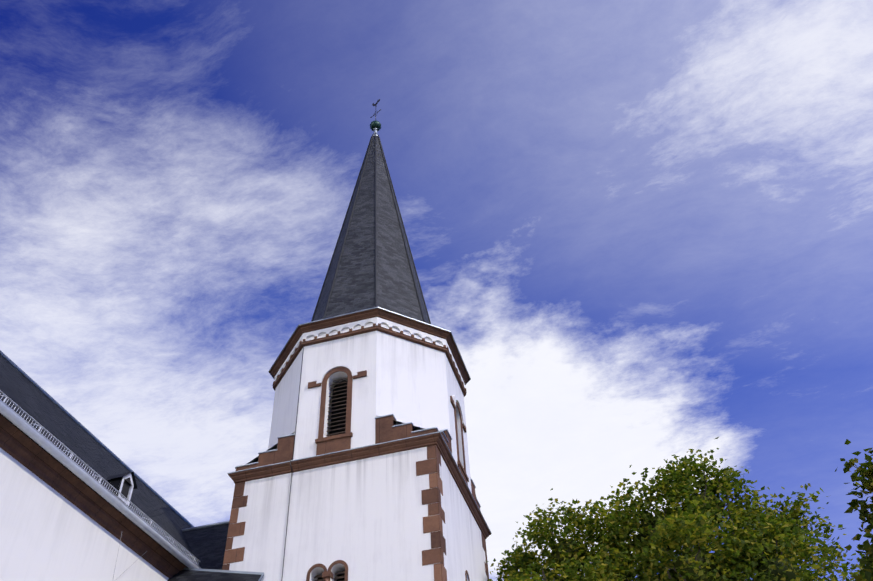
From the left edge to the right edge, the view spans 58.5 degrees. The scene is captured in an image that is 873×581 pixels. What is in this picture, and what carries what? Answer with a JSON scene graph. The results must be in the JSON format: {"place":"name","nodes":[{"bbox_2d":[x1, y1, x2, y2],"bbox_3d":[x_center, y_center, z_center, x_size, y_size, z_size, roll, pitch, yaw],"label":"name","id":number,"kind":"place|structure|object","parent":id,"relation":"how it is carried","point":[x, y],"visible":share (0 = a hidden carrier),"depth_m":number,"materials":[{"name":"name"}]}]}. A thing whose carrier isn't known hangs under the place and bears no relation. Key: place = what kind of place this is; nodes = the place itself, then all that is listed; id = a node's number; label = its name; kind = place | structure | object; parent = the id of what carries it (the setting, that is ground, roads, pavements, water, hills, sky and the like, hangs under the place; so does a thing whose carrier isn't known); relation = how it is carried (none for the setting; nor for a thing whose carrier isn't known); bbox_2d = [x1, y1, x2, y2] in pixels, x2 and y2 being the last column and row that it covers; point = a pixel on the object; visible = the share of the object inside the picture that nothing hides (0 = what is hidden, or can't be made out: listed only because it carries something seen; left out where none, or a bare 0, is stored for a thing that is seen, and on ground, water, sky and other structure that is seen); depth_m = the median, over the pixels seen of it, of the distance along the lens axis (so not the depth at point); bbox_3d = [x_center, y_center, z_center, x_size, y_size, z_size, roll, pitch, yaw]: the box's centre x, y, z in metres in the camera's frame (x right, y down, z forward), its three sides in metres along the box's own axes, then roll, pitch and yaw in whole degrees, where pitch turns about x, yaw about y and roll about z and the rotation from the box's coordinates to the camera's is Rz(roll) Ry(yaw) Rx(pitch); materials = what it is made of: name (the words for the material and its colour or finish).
{"place":"outdoors","nodes":[
{"label":"outdoors","id":0,"kind":"place"},
{"bbox_2d":[222,307,491,580],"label":"church tower","id":1,"kind":"structure","parent":0,"point":[358,469],"depth_m":23.61,"materials":[{"name":"white paint"}]},
{"bbox_2d":[311,133,430,323],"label":"spire","id":2,"kind":"structure","parent":1,"relation":"on","point":[371,264],"depth_m":31.91,"materials":[{"name":"grey stone"}]},
{"bbox_2d":[370,99,380,135],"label":"weather vane","id":3,"kind":"object","parent":2,"relation":"on","point":[375,126],"visible":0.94,"depth_m":40.87,"materials":[{"name":"green metal"}]},
{"bbox_2d":[0,0,872,580],"label":"sky","id":4,"kind":"structure","parent":0,"point":[640,232],"materials":[{"name":"blue"}]},
{"label":"churchyard paving","id":5,"kind":"structure","parent":0,"visible":0},
{"bbox_2d":[167,568,263,580],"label":"roof","id":6,"kind":"structure","parent":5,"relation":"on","point":[191,574],"depth_m":21.87,"materials":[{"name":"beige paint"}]},
{"bbox_2d":[485,488,675,580],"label":"tree","id":7,"kind":"object","parent":5,"relation":"on","point":[569,559],"visible":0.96,"depth_m":25.22,"materials":[{"name":"green plant"}]},
{"bbox_2d":[582,437,856,580],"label":"tree","id":8,"kind":"object","parent":5,"relation":"on","point":[767,544],"visible":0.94,"depth_m":23.72,"materials":[{"name":"green plant"}]},
{"bbox_2d":[796,544,872,580],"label":"tree","id":9,"kind":"object","parent":5,"relation":"on","point":[844,572],"visible":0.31,"depth_m":23.00,"materials":[{"name":"green plant"}]},
{"bbox_2d":[835,439,872,580],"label":"tree","id":10,"kind":"object","parent":5,"relation":"on","point":[864,473],"visible":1,"depth_m":16.59,"materials":[{"name":"green plant"}]},
{"label":"ground","id":11,"kind":"structure","parent":0,"visible":0},
{"bbox_2d":[0,415,186,580],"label":"nave walls","id":12,"kind":"structure","parent":11,"relation":"on","point":[59,521],"depth_m":18.21,"materials":[{"name":"white paint"}]},
{"bbox_2d":[0,390,200,580],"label":"rain gutter","id":13,"kind":"object","parent":12,"relation":"attached to","point":[35,435],"visible":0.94,"depth_m":18.95,"materials":[{"name":"metal"}]},
{"bbox_2d":[0,350,229,569],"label":"roof","id":14,"kind":"structure","parent":12,"relation":"on","point":[205,545],"depth_m":23.61,"materials":[{"name":"grey stone"}]},
{"bbox_2d":[116,473,133,505],"bbox_3d":[-8.477,5.367,21.279,0.075,0.880,0.580,-13,-45,10],"label":"roof dormer","id":15,"kind":"object","parent":14,"relation":"attached to","point":[126,489],"visible":0.77,"depth_m":21.29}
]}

